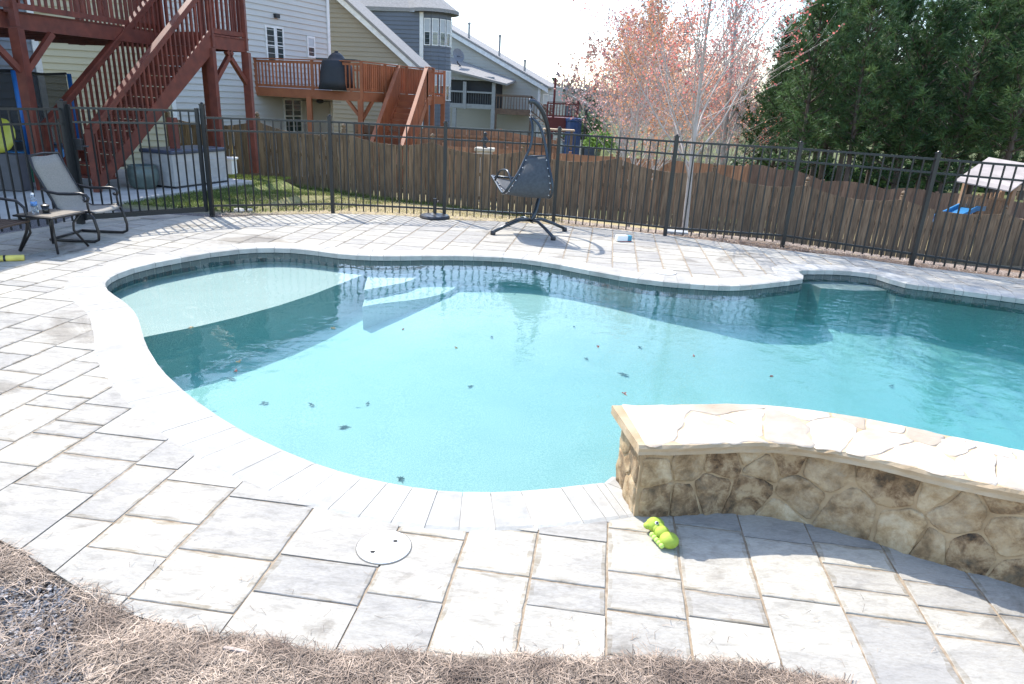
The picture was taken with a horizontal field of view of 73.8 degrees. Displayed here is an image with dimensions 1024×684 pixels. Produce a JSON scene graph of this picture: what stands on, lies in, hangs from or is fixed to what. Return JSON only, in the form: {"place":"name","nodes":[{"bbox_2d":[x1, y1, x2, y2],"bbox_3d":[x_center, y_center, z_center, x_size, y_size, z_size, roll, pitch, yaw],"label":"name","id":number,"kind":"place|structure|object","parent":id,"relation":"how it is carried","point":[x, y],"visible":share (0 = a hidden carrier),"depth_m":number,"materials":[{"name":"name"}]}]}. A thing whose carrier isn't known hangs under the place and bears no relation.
{"place":"outdoors","nodes":[
{"label":"outdoors","id":0,"kind":"place"},
{"bbox_2d":[0,152,33,191],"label":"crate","id":1,"kind":"object","parent":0,"point":[14,171],"visible":0.66,"depth_m":11.05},
{"bbox_2d":[0,118,15,152],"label":"yellow float","id":2,"kind":"object","parent":1,"relation":"on","point":[8,137],"visible":0.66,"depth_m":10.93,"materials":[{"name":"plastic"}]},
{"bbox_2d":[0,69,79,181],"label":"trampoline","id":3,"kind":"object","parent":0,"point":[50,89],"visible":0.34,"depth_m":12.19,"materials":[{"name":"fabric"}]},
{"bbox_2d":[0,169,251,219],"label":"concrete slab","id":4,"kind":"structure","parent":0,"point":[96,196],"depth_m":11.34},
{"bbox_2d":[0,0,258,192],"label":"red deck","id":5,"kind":"structure","parent":4,"relation":"on","point":[191,53],"depth_m":12.40,"materials":[{"name":"brown stained wood"}]},
{"bbox_2d":[126,164,158,188],"bbox_3d":[-6.555,-2.939,12.123,0.520,0.400,0.520,3,19,0],"label":"planter pot","id":6,"kind":"object","parent":4,"relation":"on","point":[140,176],"visible":0.78,"depth_m":11.95,"materials":[{"name":"ceramic"}]},
{"bbox_2d":[139,145,226,188],"bbox_3d":[-6.159,-3.332,12.897,0.740,0.657,1.410,9,20,16],"label":"storage box","id":7,"kind":"object","parent":4,"relation":"on","point":[189,163],"visible":0.66,"depth_m":12.44,"materials":[{"name":"white plastic"}]},
{"bbox_2d":[227,156,237,173],"bbox_3d":[-6.087,-3.792,14.659,0.320,0.342,0.320,3,19,0],"label":"white planter","id":8,"kind":"object","parent":4,"relation":"on","point":[230,164],"visible":0.46,"depth_m":14.56,"materials":[{"name":"plastic"}]},
{"bbox_2d":[288,182,571,220],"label":"grass","id":9,"kind":"structure","parent":0,"point":[389,199],"depth_m":16.70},
{"bbox_2d":[223,191,791,245],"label":"grass","id":10,"kind":"structure","parent":0,"point":[505,217],"depth_m":12.52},
{"bbox_2d":[0,211,1023,683],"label":"patio","id":11,"kind":"structure","parent":0,"point":[124,459],"depth_m":3.01,"materials":[{"name":"stone"}]},
{"bbox_2d":[0,255,24,260],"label":"pool noodle","id":12,"kind":"object","parent":11,"relation":"on","point":[12,257],"visible":1,"depth_m":6.95,"materials":[{"name":"yellow plastic"}]},
{"bbox_2d":[0,197,29,250],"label":"patio armchair","id":13,"kind":"object","parent":11,"relation":"on","point":[5,223],"visible":1,"depth_m":7.18,"materials":[{"name":"brown metal"}]},
{"bbox_2d":[12,209,89,254],"bbox_3d":[-5.034,-1.216,7.475,0.470,0.400,0.470,6,20,7],"label":"side table","id":14,"kind":"object","parent":11,"relation":"on","point":[52,215],"visible":0.91,"depth_m":7.35,"materials":[{"name":"brown metal"}]},
{"bbox_2d":[30,193,38,212],"bbox_3d":[-5.139,-1.494,7.332,0.064,0.210,0.063,3,19,0],"label":"water bottle","id":15,"kind":"object","parent":14,"relation":"on","point":[34,204],"visible":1,"depth_m":7.32,"materials":[{"name":"clear plastic"}]},
{"bbox_2d":[28,152,128,242],"bbox_3d":[-5.087,-1.716,8.027,0.724,0.972,0.628,3,19,0],"label":"patio chair","id":16,"kind":"object","parent":11,"relation":"on","point":[59,184],"visible":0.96,"depth_m":7.97,"materials":[{"name":"fabric"}]},
{"bbox_2d":[356,530,411,564],"bbox_3d":[-0.539,0.862,2.874,0.234,0.007,0.234,3,19,0],"label":"skimmer lid","id":17,"kind":"object","parent":11,"relation":"on","point":[384,547],"visible":1,"depth_m":2.86,"materials":[{"name":"plastic"}]},
{"bbox_2d":[419,198,449,219],"bbox_3d":[-1.208,-2.094,10.679,0.480,0.300,0.480,3,19,0],"label":"umbrella base","id":18,"kind":"object","parent":11,"relation":"on","point":[434,215],"visible":1,"depth_m":10.62,"materials":[{"name":"metal"}]},
{"bbox_2d":[490,99,566,240],"bbox_3d":[0.274,-2.448,9.601,1.175,1.832,1.006,3,19,0],"label":"hanging chair","id":19,"kind":"object","parent":11,"relation":"on","point":[533,178],"visible":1,"depth_m":9.26,"materials":[{"name":"fabric"}]},
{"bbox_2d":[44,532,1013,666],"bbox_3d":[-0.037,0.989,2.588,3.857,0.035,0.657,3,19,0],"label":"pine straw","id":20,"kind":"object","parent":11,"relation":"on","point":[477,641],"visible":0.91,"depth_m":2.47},
{"bbox_2d":[107,252,1023,495],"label":"swimming pool","id":21,"kind":"structure","parent":11,"relation":"in","point":[530,409],"depth_m":6.74,"materials":[{"name":"liquid"}]},
{"bbox_2d":[615,235,631,241],"bbox_3d":[1.575,-1.466,9.638,0.220,0.082,0.085,-2,20,-13],"label":"carton","id":22,"kind":"object","parent":11,"relation":"on","point":[624,238],"visible":1,"depth_m":9.60,"materials":[{"name":"white plastic"}]},
{"bbox_2d":[643,517,678,548],"bbox_3d":[0.659,0.843,3.017,0.097,0.073,0.194,-4,21,-20],"label":"green toy","id":23,"kind":"object","parent":11,"relation":"on","point":[661,535],"visible":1,"depth_m":2.99,"materials":[{"name":"plastic"}]},
{"bbox_2d":[611,404,1023,586],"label":"stone seat wall","id":24,"kind":"structure","parent":11,"relation":"on","point":[954,502],"depth_m":3.09,"materials":[{"name":"stone"}]},
{"bbox_2d":[0,116,1023,683],"bbox_3d":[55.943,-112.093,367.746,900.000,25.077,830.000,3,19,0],"label":"ground","id":25,"kind":"structure","parent":0,"point":[258,208],"depth_m":11.12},
{"bbox_2d":[0,0,43,72],"bbox_3d":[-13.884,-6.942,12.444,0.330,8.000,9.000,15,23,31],"label":"house","id":26,"kind":"structure","parent":25,"relation":"on","point":[32,45],"depth_m":15.89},
{"bbox_2d":[0,99,85,231],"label":"iron fence","id":27,"kind":"object","parent":25,"relation":"on","point":[61,108],"visible":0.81,"depth_m":8.28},
{"bbox_2d":[0,561,161,683],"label":"gravel","id":28,"kind":"structure","parent":25,"relation":"on","point":[32,615],"depth_m":2.37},
{"bbox_2d":[33,0,333,176],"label":"house","id":29,"kind":"structure","parent":25,"relation":"on","point":[294,29],"depth_m":24.69,"materials":[{"name":"white"}]},
{"bbox_2d":[264,25,277,64],"bbox_3d":[-8.921,-10.977,25.256,0.060,1.339,0.513,11,21,22],"label":"window","id":30,"kind":"structure","parent":29,"relation":"in","point":[268,38],"depth_m":25.22,"materials":[{"name":"white glass"}]},
{"bbox_2d":[275,26,284,64],"bbox_3d":[-8.720,-11.132,25.665,0.060,1.322,0.436,11,21,22],"label":"window","id":31,"kind":"structure","parent":29,"relation":"in","point":[278,33],"depth_m":25.63,"materials":[{"name":"white glass"}]},
{"bbox_2d":[283,98,302,131],"bbox_3d":[-8.635,-8.914,26.936,0.060,1.327,1.015,11,21,22],"label":"patio door","id":32,"kind":"structure","parent":29,"relation":"in","point":[296,107],"depth_m":26.91,"materials":[{"name":"white glass"}]},
{"bbox_2d":[306,36,315,57],"bbox_3d":[-7.989,-11.727,27.141,0.060,0.786,0.469,11,21,22],"label":"window","id":33,"kind":"structure","parent":29,"relation":"in","point":[310,41],"depth_m":27.13,"materials":[{"name":"white glass"}]},
{"bbox_2d":[123,174,393,212],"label":"grass","id":34,"kind":"structure","parent":25,"relation":"on","point":[257,193],"depth_m":12.15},
{"bbox_2d":[253,57,445,189],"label":"orange deck","id":35,"kind":"structure","parent":25,"relation":"on","point":[395,86],"depth_m":24.21,"materials":[{"name":"brown wood"}]},
{"bbox_2d":[316,51,359,90],"bbox_3d":[-6.039,-9.415,23.703,1.399,1.270,1.305,-8,22,-28],"label":"covered grill","id":36,"kind":"object","parent":35,"relation":"on","point":[332,73],"visible":0.94,"depth_m":23.28,"materials":[{"name":"fabric"}]},
{"bbox_2d":[329,0,430,152],"bbox_3d":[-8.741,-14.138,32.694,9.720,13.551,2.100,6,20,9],"label":"house","id":37,"kind":"structure","parent":25,"relation":"on","point":[359,30],"depth_m":31.72,"materials":[{"name":"beige"}]},
{"bbox_2d":[359,0,458,144],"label":"house","id":38,"kind":"structure","parent":25,"relation":"on","point":[422,29],"depth_m":38.58,"materials":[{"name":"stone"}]},
{"bbox_2d":[424,18,430,44],"bbox_3d":[-4.768,-17.464,38.400,0.383,1.406,0.060,6,20,9],"label":"window","id":39,"kind":"structure","parent":38,"relation":"in","point":[427,21],"depth_m":38.38,"materials":[{"name":"white glass"}]},
{"bbox_2d":[432,18,438,45],"bbox_3d":[-4.324,-17.448,38.420,0.383,1.406,0.060,-2,20,-14],"label":"window","id":40,"kind":"structure","parent":38,"relation":"in","point":[435,21],"depth_m":38.40,"materials":[{"name":"white glass"}]},
{"bbox_2d":[439,19,445,46],"bbox_3d":[-3.924,-17.493,38.609,0.383,1.406,0.060,-12,24,-36],"label":"window","id":41,"kind":"structure","parent":38,"relation":"in","point":[442,21],"depth_m":38.61,"materials":[{"name":"white glass"}]},
{"bbox_2d":[445,71,449,100],"bbox_3d":[-3.775,-14.963,39.866,0.060,1.644,0.383,13,22,26],"label":"window","id":42,"kind":"structure","parent":38,"relation":"in","point":[447,72],"depth_m":39.87,"materials":[{"name":"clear glass"}]},
{"bbox_2d":[446,20,450,46],"bbox_3d":[-3.637,-17.593,38.934,0.060,1.406,0.383,13,22,26],"label":"window","id":43,"kind":"structure","parent":38,"relation":"in","point":[448,24],"depth_m":38.88,"materials":[{"name":"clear glass"}]},
{"bbox_2d":[0,537,860,683],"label":"pine straw","id":44,"kind":"object","parent":25,"relation":"on","point":[201,658],"visible":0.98,"depth_m":2.25,"materials":[{"name":"plant"}]},
{"bbox_2d":[223,646,262,657],"bbox_3d":[-0.887,1.031,2.262,0.151,0.020,0.019,7,20,12],"label":"stick","id":45,"kind":"object","parent":44,"relation":"on","point":[238,650],"visible":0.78,"depth_m":2.27,"materials":[{"name":"wood"}]},
{"bbox_2d":[60,629,833,683],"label":"twigs","id":46,"kind":"object","parent":44,"relation":"on","point":[97,651],"visible":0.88,"depth_m":2.21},
{"bbox_2d":[355,124,556,177],"bbox_3d":[-1.948,-6.822,25.034,7.466,2.072,0.301,-1,20,-11],"label":"wooden fence","id":47,"kind":"object","parent":25,"relation":"on","point":[450,134],"visible":0.15,"depth_m":24.92,"materials":[{"name":"brown wood"}]},
{"bbox_2d":[382,10,562,146],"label":"house","id":48,"kind":"structure","parent":25,"relation":"on","point":[483,75],"depth_m":51.65,"materials":[{"name":"beige"}]},
{"bbox_2d":[453,48,463,65],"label":"satellite dish","id":49,"kind":"object","parent":48,"relation":"attached to","point":[458,54],"visible":1,"depth_m":49.81,"materials":[{"name":"metal"}]},
{"bbox_2d":[474,147,494,191],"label":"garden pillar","id":50,"kind":"structure","parent":25,"relation":"on","point":[480,150],"depth_m":19.13,"materials":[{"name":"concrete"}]},
{"bbox_2d":[490,94,564,141],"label":"brown deck","id":51,"kind":"structure","parent":25,"relation":"on","point":[510,111],"depth_m":49.28,"materials":[{"name":"brown wood"}]},
{"bbox_2d":[543,128,574,149],"bbox_3d":[1.949,-8.557,28.763,1.300,0.805,0.700,3,19,0],"label":"picnic table","id":52,"kind":"object","parent":25,"relation":"on","point":[571,132],"visible":0.63,"depth_m":28.43,"materials":[{"name":"brown wood"}]},
{"bbox_2d":[546,78,578,139],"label":"red play deck","id":53,"kind":"structure","parent":25,"relation":"on","point":[557,121],"depth_m":44.74,"materials":[{"name":"paint"}]},
{"bbox_2d":[564,109,587,156],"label":"blue play tower","id":54,"kind":"structure","parent":25,"relation":"on","point":[575,124],"depth_m":44.61,"materials":[{"name":"plastic"}]},
{"bbox_2d":[560,92,597,155],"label":"house","id":55,"kind":"structure","parent":25,"relation":"on","point":[591,151],"depth_m":71.06,"materials":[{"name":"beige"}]},
{"bbox_2d":[558,30,611,154],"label":"bare tree","id":56,"kind":"object","parent":25,"relation":"on","point":[588,53],"visible":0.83,"depth_m":64.86,"materials":[{"name":"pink plant"}]},
{"bbox_2d":[563,107,609,139],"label":"dark bush","id":57,"kind":"object","parent":25,"relation":"on","point":[590,120],"visible":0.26,"depth_m":46.94,"materials":[{"name":"green plant"}]},
{"bbox_2d":[164,108,1023,265],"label":"wooden fence","id":58,"kind":"object","parent":25,"relation":"on","point":[979,237],"visible":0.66,"depth_m":17.12,"materials":[{"name":"brown wood"}]},
{"bbox_2d":[442,143,748,216],"bbox_3d":[2.889,-5.278,22.631,10.436,2.149,0.292,-1,20,-11],"label":"wooden fence","id":59,"kind":"object","parent":25,"relation":"on","point":[704,168],"visible":0.23,"depth_m":22.74,"materials":[{"name":"brown wood"}]},
{"bbox_2d":[581,129,617,151],"bbox_3d":[3.685,-8.487,28.735,1.578,0.955,1.600,-11,24,-35],"label":"green bush","id":60,"kind":"object","parent":25,"relation":"on","point":[593,140],"visible":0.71,"depth_m":28.45,"materials":[{"name":"green plant"}]},
{"bbox_2d":[581,35,633,131],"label":"bare tree","id":61,"kind":"object","parent":25,"relation":"on","point":[605,78],"visible":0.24,"depth_m":84.47,"materials":[{"name":"pink plant"}]},
{"bbox_2d":[198,102,1023,277],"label":"iron fence","id":62,"kind":"object","parent":25,"relation":"on","point":[936,159],"visible":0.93,"depth_m":9.99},
{"bbox_2d":[66,104,208,219],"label":"pool gate","id":63,"kind":"structure","parent":62,"relation":"attached to","point":[78,144],"depth_m":9.23,"materials":[{"name":"metal"}]},
{"bbox_2d":[204,194,1023,278],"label":"pine straw","id":64,"kind":"object","parent":25,"relation":"on","point":[893,259],"visible":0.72,"depth_m":10.39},
{"bbox_2d":[554,1,679,191],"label":"slope tree","id":65,"kind":"object","parent":25,"relation":"on","point":[603,53],"visible":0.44,"depth_m":25.32,"materials":[{"name":"pink plant"}]},
{"bbox_2d":[576,8,664,157],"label":"slope tree","id":66,"kind":"object","parent":25,"relation":"on","point":[591,91],"visible":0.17,"depth_m":43.10,"materials":[{"name":"pink plant"}]},
{"bbox_2d":[576,0,695,157],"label":"slope tree","id":67,"kind":"object","parent":25,"relation":"on","point":[619,132],"visible":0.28,"depth_m":34.39,"materials":[{"name":"pink plant"}]},
{"bbox_2d":[601,2,676,156],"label":"bare tree","id":68,"kind":"object","parent":25,"relation":"on","point":[626,55],"visible":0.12,"depth_m":42.21,"materials":[{"name":"pink plant"}]},
{"bbox_2d":[594,11,692,158],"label":"slope tree","id":69,"kind":"object","parent":25,"relation":"on","point":[659,77],"visible":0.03,"depth_m":47.89,"materials":[{"name":"pink plant"}]},
{"bbox_2d":[587,0,717,226],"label":"budding tree","id":70,"kind":"object","parent":25,"relation":"on","point":[641,79],"visible":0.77,"depth_m":18.35,"materials":[{"name":"pink plant"}]},
{"bbox_2d":[620,29,691,158],"bbox_3d":[8.495,-13.849,39.678,5.680,8.943,5.269,14,22,27],"label":"slope tree","id":71,"kind":"object","parent":25,"relation":"on","point":[652,98],"visible":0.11,"depth_m":39.86,"materials":[{"name":"pink plant"}]},
{"bbox_2d":[597,0,722,158],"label":"slope tree","id":72,"kind":"object","parent":25,"relation":"on","point":[691,65],"visible":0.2,"depth_m":30.27,"materials":[{"name":"pink plant"}]},
{"bbox_2d":[608,1,772,162],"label":"slope tree","id":73,"kind":"object","parent":25,"relation":"on","point":[680,76],"visible":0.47,"depth_m":26.58,"materials":[{"name":"pink plant"}]},
{"bbox_2d":[651,3,753,160],"bbox_3d":[9.108,-12.988,36.167,4.843,9.275,5.830,-13,25,-38],"label":"slope tree","id":74,"kind":"object","parent":25,"relation":"on","point":[715,39],"visible":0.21,"depth_m":35.37,"materials":[{"name":"pink plant"}]},
{"bbox_2d":[573,0,844,230],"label":"budding tree","id":75,"kind":"object","parent":25,"relation":"on","point":[694,128],"visible":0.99,"depth_m":10.20,"materials":[{"name":"pink plant"}]},
{"bbox_2d":[671,58,755,164],"bbox_3d":[9.423,-10.214,32.773,4.117,6.311,4.483,8,20,14],"label":"slope tree","id":76,"kind":"object","parent":25,"relation":"on","point":[709,116],"visible":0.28,"depth_m":32.21,"materials":[{"name":"pink plant"}]},
{"bbox_2d":[686,47,745,163],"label":"slope tree","id":77,"kind":"object","parent":25,"relation":"on","point":[722,106],"visible":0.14,"depth_m":41.28,"materials":[{"name":"pink plant"}]},
{"bbox_2d":[673,45,788,165],"bbox_3d":[9.170,-9.343,29.502,4.331,6.820,4.018,-11,24,-35],"label":"slope tree","id":78,"kind":"object","parent":25,"relation":"on","point":[725,110],"visible":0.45,"depth_m":29.18,"materials":[{"name":"pink plant"}]},
{"bbox_2d":[700,43,767,161],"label":"slope tree","id":79,"kind":"object","parent":25,"relation":"on","point":[743,88],"visible":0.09,"depth_m":54.98,"materials":[{"name":"pink plant"}]},
{"bbox_2d":[688,2,783,164],"bbox_3d":[12.514,-13.327,37.412,6.702,9.436,6.155,-14,25,-39],"label":"slope tree","id":80,"kind":"object","parent":25,"relation":"on","point":[729,134],"visible":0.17,"depth_m":37.00,"materials":[{"name":"pink plant"}]},
{"bbox_2d":[720,53,766,160],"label":"slope tree","id":81,"kind":"object","parent":25,"relation":"on","point":[746,98],"visible":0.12,"depth_m":46.32,"materials":[{"name":"pink plant"}]},
{"bbox_2d":[722,35,770,143],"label":"slope tree","id":82,"kind":"object","parent":25,"relation":"on","point":[750,76],"visible":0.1,"depth_m":63.47,"materials":[{"name":"pink plant"}]},
{"bbox_2d":[730,153,762,169],"bbox_3d":[13.194,-9.711,38.860,2.785,1.950,2.630,17,24,35],"label":"dark shrub","id":83,"kind":"object","parent":25,"relation":"on","point":[739,162],"visible":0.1,"depth_m":38.43,"materials":[{"name":"green plant"}]},
{"bbox_2d":[734,64,789,164],"bbox_3d":[12.570,-10.558,34.129,2.830,6.376,2.338,20,26,40],"label":"pine tree","id":84,"kind":"object","parent":25,"relation":"on","point":[764,118],"visible":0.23,"depth_m":33.90,"materials":[{"name":"green plant"}]},
{"bbox_2d":[707,0,816,164],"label":"bare tree","id":85,"kind":"object","parent":25,"relation":"on","point":[723,148],"visible":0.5,"depth_m":30.75,"materials":[{"name":"pink plant"}]},
{"bbox_2d":[723,13,824,184],"bbox_3d":[11.965,-10.574,31.163,4.346,8.308,4.941,-2,20,-14],"label":"pine tree","id":86,"kind":"object","parent":25,"relation":"on","point":[768,93],"visible":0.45,"depth_m":30.88,"materials":[{"name":"green plant"}]},
{"bbox_2d":[766,1,830,180],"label":"pine tree","id":87,"kind":"object","parent":25,"relation":"on","point":[799,75],"visible":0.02,"depth_m":36.52,"materials":[{"name":"green plant"}]},
{"bbox_2d":[752,0,861,177],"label":"pine tree","id":88,"kind":"object","parent":25,"relation":"on","point":[828,8],"visible":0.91,"depth_m":25.61,"materials":[{"name":"green plant"}]},
{"bbox_2d":[802,158,843,181],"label":"dark shrub","id":89,"kind":"object","parent":25,"relation":"on","point":[828,173],"visible":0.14,"depth_m":41.09,"materials":[{"name":"green plant"}]},
{"bbox_2d":[785,2,881,176],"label":"pine tree","id":90,"kind":"object","parent":25,"relation":"on","point":[812,171],"visible":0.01,"depth_m":40.02,"materials":[{"name":"green plant"}]},
{"bbox_2d":[786,0,901,181],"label":"pine tree","id":91,"kind":"object","parent":25,"relation":"on","point":[849,3],"visible":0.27,"depth_m":27.51,"materials":[{"name":"green plant"}]},
{"bbox_2d":[812,0,915,180],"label":"pine tree","id":92,"kind":"object","parent":25,"relation":"on","point":[863,22],"visible":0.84,"depth_m":24.83,"materials":[{"name":"green plant"}]},
{"bbox_2d":[819,0,911,180],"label":"pine tree","id":93,"kind":"object","parent":25,"relation":"on","point":[838,172],"visible":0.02,"depth_m":37.70,"materials":[{"name":"green plant"}]},
{"bbox_2d":[842,149,894,190],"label":"dark shrub","id":94,"kind":"object","parent":25,"relation":"on","point":[863,177],"visible":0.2,"depth_m":40.22,"materials":[{"name":"green plant"}]},
{"bbox_2d":[738,165,1023,236],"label":"wooden fence","id":95,"kind":"object","parent":25,"relation":"on","point":[934,200],"visible":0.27,"depth_m":23.97,"materials":[{"name":"brown wood"}]},
{"bbox_2d":[833,0,935,183],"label":"pine tree","id":96,"kind":"object","parent":25,"relation":"on","point":[908,13],"visible":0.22,"depth_m":27.93,"materials":[{"name":"green plant"}]},
{"bbox_2d":[870,162,916,189],"bbox_3d":[22.242,-9.736,39.829,2.909,2.253,2.912,19,25,38],"label":"dark shrub","id":97,"kind":"object","parent":25,"relation":"on","point":[900,185],"visible":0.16,"depth_m":39.34,"materials":[{"name":"green plant"}]},
{"bbox_2d":[840,0,992,188],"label":"pine tree","id":98,"kind":"object","parent":25,"relation":"on","point":[935,21],"visible":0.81,"depth_m":24.51,"materials":[{"name":"green plant"}]},
{"bbox_2d":[913,160,952,192],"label":"dark shrub","id":99,"kind":"object","parent":25,"relation":"on","point":[946,187],"visible":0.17,"depth_m":40.05,"materials":[{"name":"green plant"}]},
{"bbox_2d":[887,0,979,188],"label":"pine tree","id":100,"kind":"object","parent":25,"relation":"on","point":[953,27],"visible":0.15,"depth_m":27.35,"materials":[{"name":"green plant"}]},
{"bbox_2d":[902,0,984,189],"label":"pine tree","id":101,"kind":"object","parent":25,"relation":"on","point":[973,6],"visible":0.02,"depth_m":36.16,"materials":[{"name":"green plant"}]},
{"bbox_2d":[884,0,1023,192],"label":"pine tree","id":102,"kind":"object","parent":25,"relation":"on","point":[983,27],"visible":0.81,"depth_m":23.75,"materials":[{"name":"green plant"}]},
{"bbox_2d":[933,157,1023,225],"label":"playhouse","id":103,"kind":"object","parent":25,"relation":"on","point":[994,183],"visible":0.48,"depth_m":17.90,"materials":[{"name":"plastic"}]},
{"bbox_2d":[946,2,1015,192],"bbox_3d":[24.348,-13.009,35.122,4.382,11.513,4.633,6,20,7],"label":"pine tree","id":104,"kind":"object","parent":25,"relation":"on","point":[956,189],"visible":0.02,"depth_m":36.16,"materials":[{"name":"green plant"}]},
{"bbox_2d":[942,0,1023,194],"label":"pine tree","id":105,"kind":"object","parent":25,"relation":"on","point":[976,156],"visible":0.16,"depth_m":25.47,"materials":[{"name":"green plant"}]},
{"bbox_2d":[951,5,1023,197],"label":"pine tree","id":106,"kind":"object","parent":25,"relation":"on","point":[1015,121],"visible":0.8,"depth_m":23.34,"materials":[{"name":"green plant"}]},
{"bbox_2d":[972,1,1023,198],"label":"pine tree","id":107,"kind":"object","parent":25,"relation":"on","point":[990,189],"visible":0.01,"depth_m":34.26,"materials":[{"name":"green plant"}]},
{"bbox_2d":[445,0,976,104],"label":"sky","id":108,"kind":"structure","parent":0,"point":[539,32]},
{"bbox_3d":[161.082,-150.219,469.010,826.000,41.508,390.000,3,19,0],"label":"hill","id":109,"kind":"structure","parent":0,"visible":0},
{"bbox_2d":[543,71,772,131],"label":"woods","id":110,"kind":"object","parent":109,"relation":"on","point":[565,89],"visible":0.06,"depth_m":164.88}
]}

